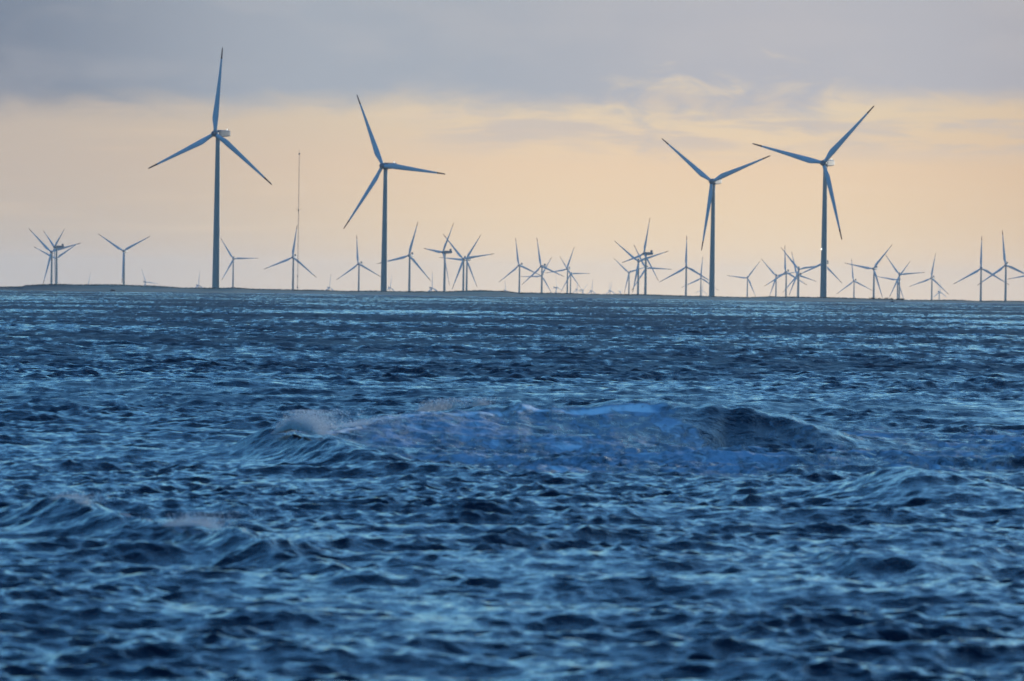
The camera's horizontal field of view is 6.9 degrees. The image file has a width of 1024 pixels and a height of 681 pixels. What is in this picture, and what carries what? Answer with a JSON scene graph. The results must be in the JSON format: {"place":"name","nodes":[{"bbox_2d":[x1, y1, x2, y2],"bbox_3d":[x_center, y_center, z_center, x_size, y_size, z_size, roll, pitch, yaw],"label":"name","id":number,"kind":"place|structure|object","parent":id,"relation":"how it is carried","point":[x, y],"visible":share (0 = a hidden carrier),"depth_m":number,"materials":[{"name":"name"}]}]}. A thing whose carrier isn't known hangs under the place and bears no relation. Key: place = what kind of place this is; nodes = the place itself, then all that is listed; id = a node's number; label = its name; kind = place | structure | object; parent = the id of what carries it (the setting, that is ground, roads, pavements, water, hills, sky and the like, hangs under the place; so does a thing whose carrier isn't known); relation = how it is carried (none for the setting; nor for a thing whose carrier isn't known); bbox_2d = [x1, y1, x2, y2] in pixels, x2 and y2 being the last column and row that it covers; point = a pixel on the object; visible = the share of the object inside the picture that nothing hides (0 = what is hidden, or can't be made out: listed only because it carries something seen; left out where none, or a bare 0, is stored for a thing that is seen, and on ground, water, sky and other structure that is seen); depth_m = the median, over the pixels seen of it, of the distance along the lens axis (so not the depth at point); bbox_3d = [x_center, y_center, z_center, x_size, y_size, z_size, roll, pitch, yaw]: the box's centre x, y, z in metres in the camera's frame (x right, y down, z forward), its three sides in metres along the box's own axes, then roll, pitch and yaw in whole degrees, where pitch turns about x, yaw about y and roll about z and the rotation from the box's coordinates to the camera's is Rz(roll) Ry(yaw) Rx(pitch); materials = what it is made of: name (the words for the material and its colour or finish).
{"place":"outdoors","nodes":[
{"label":"outdoors","id":0,"kind":"place"},
{"bbox_2d":[0,290,1023,680],"bbox_3d":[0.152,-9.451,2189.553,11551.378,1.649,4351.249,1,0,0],"label":"sea water","id":1,"kind":"structure","parent":0,"point":[656,490],"depth_m":163.82,"materials":[{"name":"blue liquid"}]},
{"bbox_2d":[48,492,114,504],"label":"sea spray","id":2,"kind":"object","parent":1,"relation":"on","point":[75,497],"visible":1,"depth_m":136.72,"materials":[{"name":"white liquid"}]},
{"bbox_2d":[157,511,256,529],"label":"sea spray","id":3,"kind":"object","parent":1,"relation":"on","point":[201,523],"visible":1,"depth_m":128.94,"materials":[{"name":"white liquid"}]},
{"bbox_2d":[271,408,377,434],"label":"sea spray","id":4,"kind":"object","parent":1,"relation":"on","point":[308,424],"visible":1,"depth_m":194.23,"materials":[{"name":"white liquid"}]},
{"bbox_2d":[328,413,431,428],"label":"sea spray","id":5,"kind":"object","parent":1,"relation":"on","point":[360,422],"visible":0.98,"depth_m":209.08,"materials":[{"name":"white liquid"}]},
{"bbox_2d":[416,397,512,411],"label":"sea spray","id":6,"kind":"object","parent":1,"relation":"on","point":[437,405],"visible":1,"depth_m":215.57,"materials":[{"name":"white liquid"}]},
{"bbox_2d":[469,397,507,406],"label":"sea spray","id":7,"kind":"object","parent":1,"relation":"on","point":[479,403],"visible":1,"depth_m":217.03,"materials":[{"name":"white liquid"}]},
{"bbox_2d":[0,284,1023,303],"bbox_3d":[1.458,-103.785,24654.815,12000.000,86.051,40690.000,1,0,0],"label":"land","id":8,"kind":"structure","parent":0,"point":[99,288],"depth_m":4376.90,"materials":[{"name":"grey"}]},
{"bbox_2d":[29,229,79,283],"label":"wind turbine","id":9,"kind":"object","parent":8,"relation":"on","point":[50,258],"visible":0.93,"depth_m":11464.56,"materials":[{"name":"paint"}]},
{"bbox_2d":[44,228,64,283],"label":"wind turbine","id":10,"kind":"object","parent":8,"relation":"on","point":[56,263],"visible":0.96,"depth_m":11029.15,"materials":[{"name":"paint"}]},
{"bbox_2d":[35,245,74,283],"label":"wind turbine","id":11,"kind":"object","parent":8,"relation":"on","point":[60,255],"visible":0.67,"depth_m":14122.49,"materials":[{"name":"paint"}]},
{"bbox_2d":[99,234,149,284],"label":"wind turbine","id":12,"kind":"object","parent":8,"relation":"on","point":[123,261],"visible":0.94,"depth_m":11901.58,"materials":[{"name":"paint"}]},
{"bbox_2d":[148,47,271,287],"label":"wind turbine","id":13,"kind":"object","parent":8,"relation":"on","point":[219,135],"visible":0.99,"depth_m":4422.56,"materials":[{"name":"paint"}]},
{"bbox_2d":[220,237,255,286],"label":"wind turbine","id":14,"kind":"object","parent":8,"relation":"on","point":[233,258],"visible":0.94,"depth_m":15299.84,"materials":[{"name":"paint"}]},
{"bbox_2d":[265,227,315,289],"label":"wind turbine","id":15,"kind":"object","parent":8,"relation":"on","point":[294,257],"visible":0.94,"depth_m":11740.79,"materials":[{"name":"paint"}]},
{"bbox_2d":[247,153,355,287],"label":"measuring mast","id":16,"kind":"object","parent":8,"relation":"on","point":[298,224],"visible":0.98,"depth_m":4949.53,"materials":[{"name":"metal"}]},
{"bbox_2d":[338,235,380,290],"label":"wind turbine","id":17,"kind":"object","parent":8,"relation":"on","point":[359,265],"visible":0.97,"depth_m":13233.36,"materials":[{"name":"paint"}]},
{"bbox_2d":[344,95,444,290],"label":"wind turbine","id":18,"kind":"object","parent":8,"relation":"on","point":[385,167],"visible":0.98,"depth_m":4903.40,"materials":[{"name":"paint"}]},
{"bbox_2d":[377,222,430,290],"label":"wind turbine","id":19,"kind":"object","parent":8,"relation":"on","point":[410,256],"visible":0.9,"depth_m":10813.79,"materials":[{"name":"paint"}]},
{"bbox_2d":[429,276,436,290],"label":"wind turbine","id":20,"kind":"object","parent":8,"relation":"on","point":[430,288],"visible":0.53,"depth_m":22498.92,"materials":[{"name":"paint"}]},
{"bbox_2d":[424,223,453,290],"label":"wind turbine","id":21,"kind":"object","parent":8,"relation":"on","point":[443,252],"visible":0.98,"depth_m":10534.36,"materials":[{"name":"paint"}]},
{"bbox_2d":[440,235,480,290],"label":"wind turbine","id":22,"kind":"object","parent":8,"relation":"on","point":[466,260],"visible":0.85,"depth_m":12604.31,"materials":[{"name":"paint"}]},
{"bbox_2d":[443,234,491,290],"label":"wind turbine","id":23,"kind":"object","parent":8,"relation":"on","point":[463,259],"visible":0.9,"depth_m":11767.04,"materials":[{"name":"paint"}]},
{"bbox_2d":[499,238,540,291],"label":"wind turbine","id":24,"kind":"object","parent":8,"relation":"on","point":[519,265],"visible":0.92,"depth_m":13716.76,"materials":[{"name":"paint"}]},
{"bbox_2d":[520,257,551,291],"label":"wind turbine","id":25,"kind":"object","parent":8,"relation":"on","point":[540,276],"visible":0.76,"depth_m":17583.25,"materials":[{"name":"paint"}]},
{"bbox_2d":[524,241,563,292],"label":"wind turbine","id":26,"kind":"object","parent":8,"relation":"on","point":[543,266],"visible":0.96,"depth_m":13118.14,"materials":[{"name":"paint"}]},
{"bbox_2d":[547,249,579,292],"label":"wind turbine","id":27,"kind":"object","parent":8,"relation":"on","point":[567,269],"visible":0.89,"depth_m":15937.45,"materials":[{"name":"paint"}]},
{"bbox_2d":[560,257,589,292],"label":"wind turbine","id":28,"kind":"object","parent":8,"relation":"on","point":[570,277],"visible":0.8,"depth_m":18606.29,"materials":[{"name":"paint"}]},
{"bbox_2d":[617,261,644,293],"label":"wind turbine","id":29,"kind":"object","parent":8,"relation":"on","point":[628,276],"visible":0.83,"depth_m":17643.85,"materials":[{"name":"paint"}]},
{"bbox_2d":[622,219,657,293],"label":"wind turbine","id":30,"kind":"object","parent":8,"relation":"on","point":[644,253],"visible":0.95,"depth_m":10147.77,"materials":[{"name":"paint"}]},
{"bbox_2d":[615,241,667,293],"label":"wind turbine","id":31,"kind":"object","parent":8,"relation":"on","point":[637,268],"visible":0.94,"depth_m":11974.14,"materials":[{"name":"paint"}]},
{"bbox_2d":[631,246,671,290],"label":"wind turbine","id":32,"kind":"object","parent":8,"relation":"on","point":[642,262],"visible":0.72,"depth_m":14269.33,"materials":[{"name":"paint"}]},
{"bbox_2d":[660,237,708,295],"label":"wind turbine","id":33,"kind":"object","parent":8,"relation":"on","point":[686,267],"visible":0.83,"depth_m":12187.72,"materials":[{"name":"paint"}]},
{"bbox_2d":[681,258,717,294],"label":"wind turbine","id":34,"kind":"object","parent":8,"relation":"on","point":[700,279],"visible":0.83,"depth_m":17552.63,"materials":[{"name":"paint"}]},
{"bbox_2d":[662,139,769,295],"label":"wind turbine","id":35,"kind":"object","parent":8,"relation":"on","point":[713,183],"visible":1,"depth_m":5490.73,"materials":[{"name":"paint"}]},
{"bbox_2d":[727,263,758,296],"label":"wind turbine","id":36,"kind":"object","parent":8,"relation":"on","point":[747,280],"visible":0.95,"depth_m":18275.87,"materials":[{"name":"paint"}]},
{"bbox_2d":[762,260,794,296],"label":"wind turbine","id":37,"kind":"object","parent":8,"relation":"on","point":[775,281],"visible":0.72,"depth_m":16628.76,"materials":[{"name":"paint"}]},
{"bbox_2d":[765,255,806,295],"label":"wind turbine","id":38,"kind":"object","parent":8,"relation":"on","point":[787,272],"visible":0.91,"depth_m":14189.46,"materials":[{"name":"paint"}]},
{"bbox_2d":[783,251,814,291],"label":"wind turbine","id":39,"kind":"object","parent":8,"relation":"on","point":[800,275],"visible":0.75,"depth_m":15469.63,"materials":[{"name":"paint"}]},
{"bbox_2d":[782,249,820,296],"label":"wind turbine","id":40,"kind":"object","parent":8,"relation":"on","point":[798,268],"visible":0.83,"depth_m":13587.70,"materials":[{"name":"paint"}]},
{"bbox_2d":[752,106,873,296],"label":"wind turbine","id":41,"kind":"object","parent":8,"relation":"on","point":[826,162],"visible":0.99,"depth_m":4802.44,"materials":[{"name":"paint"}]},
{"bbox_2d":[799,260,841,282],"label":"wind turbine","id":42,"kind":"object","parent":8,"relation":"on","point":[818,265],"visible":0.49,"depth_m":11838.23,"materials":[{"name":"paint"}]},
{"bbox_2d":[837,258,870,297],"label":"wind turbine","id":43,"kind":"object","parent":8,"relation":"on","point":[855,281],"visible":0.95,"depth_m":16883.12,"materials":[{"name":"paint"}]},
{"bbox_2d":[846,245,891,298],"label":"wind turbine","id":44,"kind":"object","parent":8,"relation":"on","point":[874,268],"visible":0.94,"depth_m":12080.90,"materials":[{"name":"paint"}]},
{"bbox_2d":[877,263,908,298],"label":"wind turbine","id":45,"kind":"object","parent":8,"relation":"on","point":[897,282],"visible":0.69,"depth_m":16163.20,"materials":[{"name":"paint"}]},
{"bbox_2d":[885,254,924,298],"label":"wind turbine","id":46,"kind":"object","parent":8,"relation":"on","point":[899,274],"visible":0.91,"depth_m":15033.67,"materials":[{"name":"paint"}]},
{"bbox_2d":[909,253,948,299],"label":"wind turbine","id":47,"kind":"object","parent":8,"relation":"on","point":[932,278],"visible":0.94,"depth_m":15027.06,"materials":[{"name":"paint"}]},
{"bbox_2d":[954,237,1008,300],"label":"wind turbine","id":48,"kind":"object","parent":8,"relation":"on","point":[981,269],"visible":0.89,"depth_m":11810.25,"materials":[{"name":"paint"}]},
{"bbox_2d":[978,230,1023,300],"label":"wind turbine","id":49,"kind":"object","parent":8,"relation":"on","point":[1006,265],"visible":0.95,"depth_m":10922.21,"materials":[{"name":"paint"}]},
{"bbox_2d":[0,0,1023,300],"label":"sky","id":50,"kind":"structure","parent":0,"point":[546,122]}
]}

